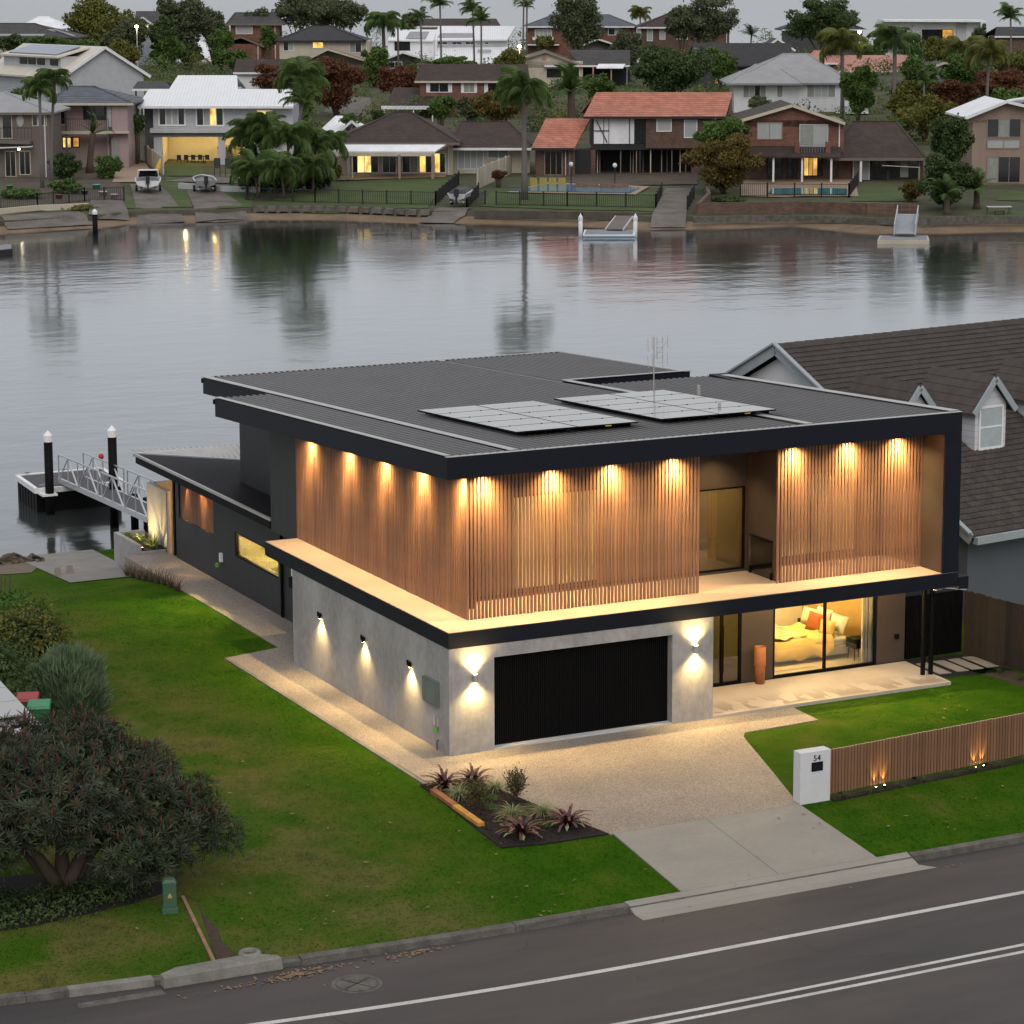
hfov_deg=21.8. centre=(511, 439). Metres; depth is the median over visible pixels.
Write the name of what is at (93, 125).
palm tree
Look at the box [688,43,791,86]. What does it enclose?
black roof house
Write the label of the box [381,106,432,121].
white slat pergola
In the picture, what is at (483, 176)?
panel fence
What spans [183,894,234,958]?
soil strip
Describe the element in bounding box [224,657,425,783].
path edging
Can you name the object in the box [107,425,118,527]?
mooring pile
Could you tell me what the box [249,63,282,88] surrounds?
tree
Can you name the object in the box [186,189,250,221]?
slipway
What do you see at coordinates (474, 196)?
pool fence
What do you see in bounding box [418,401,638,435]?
solar array
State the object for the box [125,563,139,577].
dry grass clump
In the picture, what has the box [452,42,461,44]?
window
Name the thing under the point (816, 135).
window
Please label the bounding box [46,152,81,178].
tree
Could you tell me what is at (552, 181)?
yellow barrier
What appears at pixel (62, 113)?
window
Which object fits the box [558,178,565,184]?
yellow barrier
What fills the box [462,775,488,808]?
garden shrub
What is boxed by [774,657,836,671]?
rug
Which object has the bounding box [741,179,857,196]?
paved yard
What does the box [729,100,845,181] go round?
brick gable house
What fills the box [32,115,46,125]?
window
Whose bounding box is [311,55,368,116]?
tree
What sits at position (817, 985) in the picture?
line
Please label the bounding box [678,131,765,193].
tree
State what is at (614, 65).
cream gable house
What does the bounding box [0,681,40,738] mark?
neighbour shed
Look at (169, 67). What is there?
shrubbery
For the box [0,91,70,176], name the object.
brown balcony house
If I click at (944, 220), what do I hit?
sea wall
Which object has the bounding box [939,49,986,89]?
tree
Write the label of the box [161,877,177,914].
power pillar
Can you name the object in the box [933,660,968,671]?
stepping paver
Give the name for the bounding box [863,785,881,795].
grass tuft
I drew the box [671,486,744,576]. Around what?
window
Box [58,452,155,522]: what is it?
gangway
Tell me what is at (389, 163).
window
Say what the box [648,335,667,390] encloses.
tv antenna
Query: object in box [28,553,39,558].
shore rock
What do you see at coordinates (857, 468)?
window
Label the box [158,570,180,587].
dry grass clump
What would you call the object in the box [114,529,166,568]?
planter
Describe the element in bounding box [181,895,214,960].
timber edging
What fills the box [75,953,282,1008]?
drain lintel
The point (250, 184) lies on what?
palm undergrowth
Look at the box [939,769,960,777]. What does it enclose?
grass tuft
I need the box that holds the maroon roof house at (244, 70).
[233,59,284,88]
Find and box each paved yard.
[112,162,148,181]
[168,174,237,182]
[336,174,446,179]
[532,172,696,184]
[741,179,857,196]
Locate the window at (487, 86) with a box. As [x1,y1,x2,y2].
[484,83,497,92]
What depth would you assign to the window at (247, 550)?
81.04 m
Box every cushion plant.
[483,801,497,810]
[486,793,500,800]
[538,818,553,827]
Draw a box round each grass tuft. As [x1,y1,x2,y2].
[441,782,467,802]
[481,775,509,792]
[491,802,531,821]
[524,799,559,818]
[837,790,853,801]
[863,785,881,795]
[891,778,909,789]
[919,773,933,784]
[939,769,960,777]
[968,764,983,772]
[991,759,1009,769]
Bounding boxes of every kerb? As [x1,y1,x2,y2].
[0,832,1023,1005]
[625,852,918,915]
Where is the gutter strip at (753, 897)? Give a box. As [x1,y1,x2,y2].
[636,865,936,919]
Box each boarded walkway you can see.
[605,216,632,230]
[894,205,918,234]
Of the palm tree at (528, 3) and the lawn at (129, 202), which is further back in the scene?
the palm tree at (528, 3)
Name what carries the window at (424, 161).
in the dark pavilion house at (399, 143)
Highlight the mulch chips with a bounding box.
[423,778,601,845]
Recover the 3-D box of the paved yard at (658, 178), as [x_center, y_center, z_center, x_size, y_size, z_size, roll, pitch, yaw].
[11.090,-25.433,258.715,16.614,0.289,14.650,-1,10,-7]
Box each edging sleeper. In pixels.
[430,788,457,807]
[452,804,484,826]
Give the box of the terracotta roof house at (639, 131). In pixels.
[580,92,732,173]
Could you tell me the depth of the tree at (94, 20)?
418.29 m
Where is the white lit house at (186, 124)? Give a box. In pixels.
[137,89,298,164]
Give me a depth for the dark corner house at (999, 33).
435.54 m
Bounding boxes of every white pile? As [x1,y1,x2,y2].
[578,213,582,236]
[633,213,637,236]
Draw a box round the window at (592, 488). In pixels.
[514,488,592,591]
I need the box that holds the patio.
[713,661,950,717]
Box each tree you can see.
[0,33,37,51]
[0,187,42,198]
[0,698,248,892]
[10,87,37,98]
[19,73,56,187]
[26,35,67,44]
[34,68,72,181]
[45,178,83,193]
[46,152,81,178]
[61,0,142,46]
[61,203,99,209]
[62,38,99,45]
[82,111,114,172]
[91,154,101,177]
[94,156,123,178]
[100,15,152,59]
[108,37,140,64]
[133,113,145,163]
[149,14,175,65]
[149,34,185,69]
[156,0,216,65]
[177,41,204,68]
[201,4,228,64]
[206,23,233,71]
[216,49,251,74]
[222,118,273,154]
[228,148,272,197]
[240,111,294,191]
[244,7,282,34]
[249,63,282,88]
[251,149,304,198]
[258,25,277,58]
[258,120,315,192]
[271,0,337,32]
[273,56,330,119]
[278,75,323,152]
[290,87,315,120]
[293,130,337,167]
[294,152,336,192]
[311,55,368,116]
[313,128,350,186]
[314,0,368,31]
[327,159,342,178]
[338,113,361,130]
[360,46,389,87]
[363,10,402,49]
[370,109,386,120]
[375,64,419,92]
[387,15,408,67]
[400,12,419,29]
[408,6,433,63]
[421,0,453,57]
[426,95,456,125]
[432,55,477,63]
[455,95,479,120]
[457,0,484,60]
[465,5,491,63]
[469,90,532,120]
[491,169,507,187]
[492,65,555,199]
[493,47,526,63]
[513,0,524,52]
[516,0,534,54]
[532,34,557,50]
[544,0,604,49]
[547,63,596,144]
[581,73,615,101]
[608,29,642,65]
[627,5,651,22]
[628,43,716,91]
[662,0,740,42]
[664,6,700,53]
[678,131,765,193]
[692,116,751,143]
[705,45,738,89]
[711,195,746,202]
[738,23,760,42]
[747,95,771,107]
[780,0,860,49]
[814,27,867,121]
[838,64,878,120]
[855,41,886,54]
[866,23,922,114]
[885,80,922,111]
[887,109,918,130]
[897,43,925,60]
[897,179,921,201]
[898,91,958,141]
[900,55,940,97]
[912,69,936,94]
[913,151,983,208]
[922,36,948,62]
[927,113,975,162]
[930,79,980,116]
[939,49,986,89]
[942,35,970,58]
[963,35,1010,96]
[971,23,988,38]
[973,66,1023,96]
[990,49,1023,75]
[991,85,1023,103]
[993,2,1023,53]
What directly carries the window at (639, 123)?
in the terracotta roof house at (639, 131)
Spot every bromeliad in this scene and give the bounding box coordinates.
[421,764,466,790]
[450,763,493,786]
[492,813,547,840]
[542,803,592,831]
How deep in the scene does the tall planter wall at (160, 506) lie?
89.00 m
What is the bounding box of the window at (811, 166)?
[803,158,822,175]
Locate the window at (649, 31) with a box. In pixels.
[647,29,652,40]
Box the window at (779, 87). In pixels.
[777,85,782,97]
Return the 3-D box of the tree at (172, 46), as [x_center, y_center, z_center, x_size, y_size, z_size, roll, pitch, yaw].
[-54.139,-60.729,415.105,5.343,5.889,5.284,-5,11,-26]
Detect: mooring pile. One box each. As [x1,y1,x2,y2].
[43,430,54,514]
[92,209,97,232]
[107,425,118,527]
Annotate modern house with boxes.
[131,351,968,755]
[875,19,986,54]
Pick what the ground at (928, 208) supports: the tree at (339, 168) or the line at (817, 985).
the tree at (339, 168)
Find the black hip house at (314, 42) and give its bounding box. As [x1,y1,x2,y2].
[274,25,371,67]
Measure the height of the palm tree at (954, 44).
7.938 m
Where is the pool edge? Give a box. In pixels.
[508,182,648,194]
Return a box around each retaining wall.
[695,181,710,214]
[697,201,917,215]
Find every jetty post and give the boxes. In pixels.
[130,493,138,529]
[143,497,147,535]
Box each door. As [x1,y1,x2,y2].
[111,139,119,158]
[494,635,667,744]
[544,151,562,174]
[713,613,741,686]
[986,156,1020,182]
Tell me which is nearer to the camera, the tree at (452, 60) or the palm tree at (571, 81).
the palm tree at (571, 81)
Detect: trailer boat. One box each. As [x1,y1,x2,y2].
[135,169,160,191]
[193,174,216,190]
[447,187,472,204]
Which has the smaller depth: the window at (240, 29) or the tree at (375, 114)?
the tree at (375, 114)
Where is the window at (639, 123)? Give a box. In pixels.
[635,119,644,142]
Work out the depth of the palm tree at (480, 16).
389.93 m
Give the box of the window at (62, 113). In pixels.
[61,105,64,124]
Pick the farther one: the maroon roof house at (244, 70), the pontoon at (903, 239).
the maroon roof house at (244, 70)
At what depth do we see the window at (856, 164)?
256.86 m
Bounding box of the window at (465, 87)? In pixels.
[461,83,476,92]
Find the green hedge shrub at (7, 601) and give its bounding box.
[0,587,66,639]
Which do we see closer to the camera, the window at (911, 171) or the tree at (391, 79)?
the window at (911, 171)
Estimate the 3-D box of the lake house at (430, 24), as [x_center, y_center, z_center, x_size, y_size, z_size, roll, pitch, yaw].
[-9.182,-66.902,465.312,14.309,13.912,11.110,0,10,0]
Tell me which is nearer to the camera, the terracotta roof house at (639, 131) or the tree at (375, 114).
the terracotta roof house at (639, 131)
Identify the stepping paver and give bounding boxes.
[916,662,950,673]
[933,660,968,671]
[948,658,983,669]
[962,656,998,667]
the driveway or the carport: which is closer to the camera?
the driveway
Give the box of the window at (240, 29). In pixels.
[236,25,252,33]
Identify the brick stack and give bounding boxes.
[575,182,598,187]
[599,183,628,187]
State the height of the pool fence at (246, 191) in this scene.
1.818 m
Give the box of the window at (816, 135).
[799,124,827,146]
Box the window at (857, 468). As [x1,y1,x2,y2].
[782,468,857,558]
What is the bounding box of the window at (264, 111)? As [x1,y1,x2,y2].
[256,109,272,113]
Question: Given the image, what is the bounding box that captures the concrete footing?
[693,215,894,224]
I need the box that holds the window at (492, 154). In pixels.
[487,150,508,158]
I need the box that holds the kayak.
[155,158,160,173]
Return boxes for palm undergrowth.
[236,175,278,191]
[238,144,259,157]
[263,154,307,192]
[303,161,337,188]
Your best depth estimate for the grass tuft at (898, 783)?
62.13 m
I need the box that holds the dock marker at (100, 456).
[98,454,103,469]
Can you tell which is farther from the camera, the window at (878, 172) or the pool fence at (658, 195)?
the window at (878, 172)
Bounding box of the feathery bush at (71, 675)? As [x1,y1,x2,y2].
[17,640,114,718]
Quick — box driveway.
[398,707,817,834]
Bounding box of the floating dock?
[15,467,122,512]
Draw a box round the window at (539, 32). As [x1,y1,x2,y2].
[535,29,551,36]
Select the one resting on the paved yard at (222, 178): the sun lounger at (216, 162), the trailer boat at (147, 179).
the sun lounger at (216, 162)
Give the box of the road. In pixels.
[0,843,1023,1023]
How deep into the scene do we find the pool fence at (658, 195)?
235.61 m
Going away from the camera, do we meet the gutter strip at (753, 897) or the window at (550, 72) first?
the gutter strip at (753, 897)
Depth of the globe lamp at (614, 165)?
249.37 m
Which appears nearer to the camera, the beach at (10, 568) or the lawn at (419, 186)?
the beach at (10, 568)
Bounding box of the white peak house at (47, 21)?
[26,16,69,29]
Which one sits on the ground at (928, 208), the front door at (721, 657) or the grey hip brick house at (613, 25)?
the grey hip brick house at (613, 25)
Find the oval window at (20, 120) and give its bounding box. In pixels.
[16,115,23,126]
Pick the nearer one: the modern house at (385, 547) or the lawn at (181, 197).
the modern house at (385, 547)
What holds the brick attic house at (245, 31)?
on the ground at (928, 208)
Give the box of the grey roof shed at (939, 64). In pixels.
[925,61,971,83]
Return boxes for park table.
[986,206,1011,214]
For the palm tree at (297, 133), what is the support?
on the ground at (928, 208)
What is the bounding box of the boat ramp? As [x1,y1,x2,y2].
[25,549,130,581]
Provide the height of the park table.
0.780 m
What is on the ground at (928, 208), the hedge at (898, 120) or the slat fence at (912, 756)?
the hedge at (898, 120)
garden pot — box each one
[92,184,100,189]
[110,194,117,198]
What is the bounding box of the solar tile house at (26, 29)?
[0,23,89,57]
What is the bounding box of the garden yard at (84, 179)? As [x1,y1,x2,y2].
[0,167,124,212]
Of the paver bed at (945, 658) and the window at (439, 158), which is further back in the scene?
the window at (439, 158)
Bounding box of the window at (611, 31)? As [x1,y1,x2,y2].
[608,28,621,34]
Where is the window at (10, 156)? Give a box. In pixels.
[4,151,16,176]
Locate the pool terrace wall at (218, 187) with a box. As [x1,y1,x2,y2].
[178,183,259,192]
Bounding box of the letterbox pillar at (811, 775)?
[793,746,830,804]
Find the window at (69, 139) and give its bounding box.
[62,137,71,147]
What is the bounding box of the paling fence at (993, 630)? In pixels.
[947,588,1023,671]
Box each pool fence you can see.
[0,186,124,207]
[245,183,247,199]
[248,171,459,205]
[466,182,485,206]
[495,182,662,207]
[686,184,694,210]
[740,171,858,197]
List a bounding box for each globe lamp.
[569,162,572,184]
[613,163,616,182]
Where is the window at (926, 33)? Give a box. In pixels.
[922,29,952,43]
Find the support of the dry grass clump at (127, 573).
on the boat ramp
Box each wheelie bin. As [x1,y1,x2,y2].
[16,691,39,707]
[26,699,51,726]
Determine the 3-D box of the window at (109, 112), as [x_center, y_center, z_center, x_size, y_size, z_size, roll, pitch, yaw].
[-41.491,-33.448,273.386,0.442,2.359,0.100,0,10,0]
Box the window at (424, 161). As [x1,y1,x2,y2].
[419,156,430,172]
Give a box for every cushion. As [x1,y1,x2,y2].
[800,606,818,623]
[805,610,822,629]
[817,606,832,619]
[819,619,835,635]
[830,612,848,633]
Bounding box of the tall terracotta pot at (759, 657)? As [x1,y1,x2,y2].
[754,645,765,684]
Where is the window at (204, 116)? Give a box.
[195,108,223,125]
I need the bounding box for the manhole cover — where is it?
[331,974,382,992]
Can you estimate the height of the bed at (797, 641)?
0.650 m
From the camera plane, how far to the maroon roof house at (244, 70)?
347.87 m
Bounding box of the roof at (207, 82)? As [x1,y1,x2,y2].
[169,75,245,88]
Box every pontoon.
[0,244,12,255]
[583,229,634,238]
[877,235,928,243]
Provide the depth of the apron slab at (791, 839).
58.94 m
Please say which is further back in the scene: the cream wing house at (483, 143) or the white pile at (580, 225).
the cream wing house at (483, 143)
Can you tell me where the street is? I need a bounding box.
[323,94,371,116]
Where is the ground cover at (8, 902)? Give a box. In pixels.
[0,870,157,933]
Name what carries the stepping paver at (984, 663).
on the paver bed at (945, 658)
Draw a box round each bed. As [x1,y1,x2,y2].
[0,862,161,930]
[420,778,608,848]
[775,622,851,662]
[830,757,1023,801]
[900,654,1012,678]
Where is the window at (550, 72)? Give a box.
[546,68,561,77]
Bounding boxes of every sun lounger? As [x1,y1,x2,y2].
[214,158,220,176]
[225,158,230,176]
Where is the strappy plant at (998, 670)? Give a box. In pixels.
[988,663,1008,673]
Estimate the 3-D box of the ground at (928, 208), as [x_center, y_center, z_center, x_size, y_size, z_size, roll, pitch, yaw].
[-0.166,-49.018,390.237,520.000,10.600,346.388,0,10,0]
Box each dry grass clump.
[117,560,131,576]
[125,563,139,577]
[126,563,149,579]
[135,567,154,580]
[137,564,161,582]
[144,566,167,583]
[155,568,171,585]
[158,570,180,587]
[167,576,190,591]
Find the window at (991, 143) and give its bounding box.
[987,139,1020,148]
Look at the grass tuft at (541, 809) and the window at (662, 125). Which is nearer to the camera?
the grass tuft at (541, 809)
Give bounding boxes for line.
[251,891,1023,1023]
[613,943,1023,1023]
[653,950,1023,1023]
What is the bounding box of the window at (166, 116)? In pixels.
[158,108,185,125]
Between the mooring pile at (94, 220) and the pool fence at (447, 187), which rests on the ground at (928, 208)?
the pool fence at (447, 187)
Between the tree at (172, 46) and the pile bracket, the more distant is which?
the tree at (172, 46)
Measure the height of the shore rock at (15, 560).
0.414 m
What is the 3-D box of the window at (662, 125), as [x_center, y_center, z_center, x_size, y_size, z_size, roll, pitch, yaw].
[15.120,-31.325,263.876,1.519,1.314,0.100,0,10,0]
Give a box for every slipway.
[0,212,91,228]
[89,200,129,219]
[130,184,184,223]
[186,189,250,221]
[420,207,471,222]
[650,188,690,226]
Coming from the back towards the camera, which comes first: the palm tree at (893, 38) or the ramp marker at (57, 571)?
the palm tree at (893, 38)
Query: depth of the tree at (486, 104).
306.90 m
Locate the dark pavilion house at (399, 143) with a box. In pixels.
[333,111,460,178]
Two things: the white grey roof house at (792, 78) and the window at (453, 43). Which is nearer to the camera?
the white grey roof house at (792, 78)
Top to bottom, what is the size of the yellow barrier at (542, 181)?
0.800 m
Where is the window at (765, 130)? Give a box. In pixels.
[757,122,782,139]
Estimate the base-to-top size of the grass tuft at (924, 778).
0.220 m
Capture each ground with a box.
[0,50,1023,220]
[0,549,1023,993]
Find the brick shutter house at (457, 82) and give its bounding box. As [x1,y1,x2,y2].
[385,64,528,115]
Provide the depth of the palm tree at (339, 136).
252.86 m
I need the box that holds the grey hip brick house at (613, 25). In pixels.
[524,14,635,59]
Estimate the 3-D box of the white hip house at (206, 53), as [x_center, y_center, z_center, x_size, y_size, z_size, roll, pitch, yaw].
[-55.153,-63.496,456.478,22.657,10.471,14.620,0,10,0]
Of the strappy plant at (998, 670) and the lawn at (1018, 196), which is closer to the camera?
the strappy plant at (998, 670)
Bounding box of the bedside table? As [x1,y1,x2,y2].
[846,635,860,660]
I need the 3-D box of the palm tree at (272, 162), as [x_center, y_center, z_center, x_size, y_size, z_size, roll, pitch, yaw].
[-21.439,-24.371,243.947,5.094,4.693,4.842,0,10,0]
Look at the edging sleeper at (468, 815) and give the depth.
59.84 m
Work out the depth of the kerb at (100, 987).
53.53 m
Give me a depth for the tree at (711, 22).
423.00 m
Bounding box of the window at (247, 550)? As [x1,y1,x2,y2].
[235,532,277,577]
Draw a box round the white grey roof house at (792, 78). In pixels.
[719,53,868,113]
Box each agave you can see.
[132,533,152,540]
[137,532,161,547]
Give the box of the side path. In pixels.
[125,552,447,763]
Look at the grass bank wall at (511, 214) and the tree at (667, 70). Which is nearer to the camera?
the grass bank wall at (511, 214)
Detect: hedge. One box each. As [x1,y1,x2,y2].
[0,633,55,698]
[873,117,905,125]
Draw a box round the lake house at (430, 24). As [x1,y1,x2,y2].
[418,19,499,29]
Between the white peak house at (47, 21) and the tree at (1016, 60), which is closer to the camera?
the tree at (1016, 60)
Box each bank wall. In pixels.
[0,208,974,225]
[474,210,651,219]
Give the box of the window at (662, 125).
[656,119,671,131]
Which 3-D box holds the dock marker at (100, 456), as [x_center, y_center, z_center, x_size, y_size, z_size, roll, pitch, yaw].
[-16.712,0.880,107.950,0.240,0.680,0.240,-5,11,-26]
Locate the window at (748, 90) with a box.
[743,85,766,97]
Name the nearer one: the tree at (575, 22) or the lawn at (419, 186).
the lawn at (419, 186)
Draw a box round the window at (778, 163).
[767,158,782,177]
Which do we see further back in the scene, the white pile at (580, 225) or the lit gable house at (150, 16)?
the lit gable house at (150, 16)
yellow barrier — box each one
[530,178,536,185]
[539,178,546,184]
[549,178,555,184]
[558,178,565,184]
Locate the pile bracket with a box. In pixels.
[38,492,57,496]
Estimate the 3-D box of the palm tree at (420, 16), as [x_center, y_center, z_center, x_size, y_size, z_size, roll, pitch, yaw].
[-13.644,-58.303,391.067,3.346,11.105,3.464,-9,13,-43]
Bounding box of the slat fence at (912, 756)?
[830,713,1023,793]
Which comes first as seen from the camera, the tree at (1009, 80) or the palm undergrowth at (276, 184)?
the palm undergrowth at (276, 184)
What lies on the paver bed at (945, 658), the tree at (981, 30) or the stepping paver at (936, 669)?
the stepping paver at (936, 669)
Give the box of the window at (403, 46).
[394,42,409,50]
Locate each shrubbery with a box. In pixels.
[0,28,1023,139]
[144,25,997,144]
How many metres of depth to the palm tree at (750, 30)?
424.92 m
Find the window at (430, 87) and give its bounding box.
[426,83,451,92]
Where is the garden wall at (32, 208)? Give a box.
[0,203,88,214]
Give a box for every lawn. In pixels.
[124,194,140,207]
[163,163,203,175]
[164,176,192,206]
[217,192,253,208]
[256,175,454,213]
[479,188,655,210]
[851,188,918,200]
[986,212,1023,215]
[997,192,1023,200]
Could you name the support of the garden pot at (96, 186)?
on the garden yard at (84, 179)
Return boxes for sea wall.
[252,205,429,217]
[917,216,1023,224]
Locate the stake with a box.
[4,577,5,595]
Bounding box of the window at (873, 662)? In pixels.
[772,596,876,678]
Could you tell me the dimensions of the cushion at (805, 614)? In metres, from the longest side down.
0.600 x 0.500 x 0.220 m
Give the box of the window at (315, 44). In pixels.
[312,42,323,47]
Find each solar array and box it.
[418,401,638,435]
[554,390,775,422]
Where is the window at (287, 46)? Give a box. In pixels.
[283,42,293,50]
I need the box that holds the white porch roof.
[323,116,363,132]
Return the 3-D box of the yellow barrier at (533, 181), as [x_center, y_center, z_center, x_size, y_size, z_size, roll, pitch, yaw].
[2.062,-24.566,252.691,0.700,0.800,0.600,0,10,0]
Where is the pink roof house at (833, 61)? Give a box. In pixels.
[810,50,917,71]
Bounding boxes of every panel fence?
[140,141,163,174]
[476,154,511,187]
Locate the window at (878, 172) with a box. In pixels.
[871,161,887,179]
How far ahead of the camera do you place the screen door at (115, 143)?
273.70 m
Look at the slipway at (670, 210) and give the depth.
231.63 m
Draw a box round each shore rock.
[0,553,14,561]
[10,556,24,563]
[21,556,35,561]
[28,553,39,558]
[36,557,44,561]
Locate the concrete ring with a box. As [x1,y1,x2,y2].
[237,947,261,955]
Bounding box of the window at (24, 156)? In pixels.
[19,151,30,174]
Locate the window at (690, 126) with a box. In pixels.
[684,120,696,137]
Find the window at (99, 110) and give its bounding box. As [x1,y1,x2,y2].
[83,105,105,119]
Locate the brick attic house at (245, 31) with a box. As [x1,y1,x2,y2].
[224,12,287,67]
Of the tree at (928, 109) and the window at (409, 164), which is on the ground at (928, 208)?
the tree at (928, 109)
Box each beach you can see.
[0,212,1023,233]
[0,562,36,573]
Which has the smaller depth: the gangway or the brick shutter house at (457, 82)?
the gangway
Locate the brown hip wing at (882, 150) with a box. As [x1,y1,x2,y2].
[824,121,926,181]
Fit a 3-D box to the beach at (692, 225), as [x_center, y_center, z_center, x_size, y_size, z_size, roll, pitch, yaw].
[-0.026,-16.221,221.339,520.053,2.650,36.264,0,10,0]
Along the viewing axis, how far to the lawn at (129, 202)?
240.08 m
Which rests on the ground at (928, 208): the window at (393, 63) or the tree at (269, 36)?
the tree at (269, 36)
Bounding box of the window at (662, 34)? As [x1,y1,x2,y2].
[659,29,664,39]
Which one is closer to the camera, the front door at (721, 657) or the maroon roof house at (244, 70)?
the front door at (721, 657)
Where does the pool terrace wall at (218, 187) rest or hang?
on the ground at (928, 208)
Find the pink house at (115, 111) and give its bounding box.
[46,86,143,167]
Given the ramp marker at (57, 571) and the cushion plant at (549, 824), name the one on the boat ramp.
the ramp marker at (57, 571)
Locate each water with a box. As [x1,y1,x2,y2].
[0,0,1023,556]
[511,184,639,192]
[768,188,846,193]
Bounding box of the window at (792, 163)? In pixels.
[786,158,797,177]
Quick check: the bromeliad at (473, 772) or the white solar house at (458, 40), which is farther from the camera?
the white solar house at (458, 40)
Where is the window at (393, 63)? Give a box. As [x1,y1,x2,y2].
[389,62,401,67]
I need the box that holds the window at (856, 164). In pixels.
[853,161,869,179]
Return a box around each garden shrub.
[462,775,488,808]
[503,762,529,798]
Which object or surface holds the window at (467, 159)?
in the cream wing house at (483, 143)
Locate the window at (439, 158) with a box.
[434,153,445,172]
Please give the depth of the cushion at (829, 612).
74.55 m
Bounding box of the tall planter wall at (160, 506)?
[147,480,176,556]
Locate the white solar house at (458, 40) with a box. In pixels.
[387,26,515,68]
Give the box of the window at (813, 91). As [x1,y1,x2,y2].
[806,85,835,97]
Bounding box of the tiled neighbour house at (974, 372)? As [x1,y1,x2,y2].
[725,318,1023,619]
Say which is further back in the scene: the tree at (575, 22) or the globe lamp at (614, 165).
the tree at (575, 22)
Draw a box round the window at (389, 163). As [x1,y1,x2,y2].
[382,156,396,172]
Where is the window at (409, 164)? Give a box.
[402,156,417,172]
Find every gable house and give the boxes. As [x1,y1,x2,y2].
[0,43,150,123]
[135,11,167,64]
[524,49,629,87]
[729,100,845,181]
[764,38,795,52]
[945,96,1023,183]
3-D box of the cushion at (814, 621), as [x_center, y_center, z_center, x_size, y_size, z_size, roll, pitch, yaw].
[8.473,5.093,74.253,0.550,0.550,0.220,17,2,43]
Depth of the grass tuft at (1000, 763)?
63.77 m
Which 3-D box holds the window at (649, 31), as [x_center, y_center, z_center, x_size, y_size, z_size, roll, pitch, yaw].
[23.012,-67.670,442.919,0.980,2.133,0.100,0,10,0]
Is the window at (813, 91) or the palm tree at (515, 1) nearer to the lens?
the window at (813, 91)
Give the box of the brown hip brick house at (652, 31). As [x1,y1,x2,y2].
[635,13,733,61]
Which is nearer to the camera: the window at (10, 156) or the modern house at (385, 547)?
the modern house at (385, 547)
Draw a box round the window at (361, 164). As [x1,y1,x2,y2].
[350,156,378,172]
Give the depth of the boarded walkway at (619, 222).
221.61 m
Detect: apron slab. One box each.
[614,819,777,891]
[706,804,875,873]
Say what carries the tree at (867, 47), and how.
on the ground at (928, 208)
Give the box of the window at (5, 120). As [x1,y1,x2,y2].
[0,115,12,138]
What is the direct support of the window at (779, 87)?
in the white grey roof house at (792, 78)
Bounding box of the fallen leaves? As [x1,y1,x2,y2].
[136,708,1003,998]
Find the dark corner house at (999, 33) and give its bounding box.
[986,27,1023,61]
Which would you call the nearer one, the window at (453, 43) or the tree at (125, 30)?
the tree at (125, 30)
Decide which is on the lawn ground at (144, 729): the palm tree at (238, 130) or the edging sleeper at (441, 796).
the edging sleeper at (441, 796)
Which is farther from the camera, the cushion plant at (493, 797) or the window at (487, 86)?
the window at (487, 86)
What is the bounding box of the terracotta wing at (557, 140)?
[531,118,590,174]
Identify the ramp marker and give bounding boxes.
[54,567,61,575]
[66,565,73,572]
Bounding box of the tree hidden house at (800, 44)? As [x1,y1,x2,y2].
[774,24,866,54]
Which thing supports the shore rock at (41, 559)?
on the lawn ground at (144, 729)
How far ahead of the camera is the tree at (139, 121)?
278.31 m
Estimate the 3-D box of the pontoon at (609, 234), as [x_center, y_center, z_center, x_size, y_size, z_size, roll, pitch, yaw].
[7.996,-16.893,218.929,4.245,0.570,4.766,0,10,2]
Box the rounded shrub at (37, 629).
[0,593,83,680]
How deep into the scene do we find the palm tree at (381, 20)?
386.62 m
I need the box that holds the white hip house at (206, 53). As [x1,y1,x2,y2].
[136,40,210,62]
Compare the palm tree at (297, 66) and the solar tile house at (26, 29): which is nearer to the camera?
the palm tree at (297, 66)
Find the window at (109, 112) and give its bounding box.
[107,105,111,126]
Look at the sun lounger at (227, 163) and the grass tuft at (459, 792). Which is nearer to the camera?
the grass tuft at (459, 792)
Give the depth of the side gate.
74.01 m
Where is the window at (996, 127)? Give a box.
[986,118,1021,137]
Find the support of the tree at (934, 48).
on the ground at (928, 208)
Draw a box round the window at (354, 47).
[349,42,361,52]
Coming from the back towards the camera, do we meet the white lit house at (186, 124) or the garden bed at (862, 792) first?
the white lit house at (186, 124)
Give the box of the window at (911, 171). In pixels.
[890,161,918,177]
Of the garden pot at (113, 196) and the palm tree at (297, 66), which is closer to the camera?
the garden pot at (113, 196)
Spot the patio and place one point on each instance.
(819, 688)
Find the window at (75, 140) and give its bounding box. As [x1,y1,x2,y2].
[72,137,79,146]
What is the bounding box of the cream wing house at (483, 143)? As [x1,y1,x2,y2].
[453,121,534,172]
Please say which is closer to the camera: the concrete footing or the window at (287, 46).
the concrete footing
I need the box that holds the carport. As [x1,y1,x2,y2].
[132,81,171,95]
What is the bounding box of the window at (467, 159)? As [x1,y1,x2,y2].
[458,150,483,169]
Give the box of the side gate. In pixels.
[904,590,962,658]
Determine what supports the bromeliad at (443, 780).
on the garden bed at (488, 832)

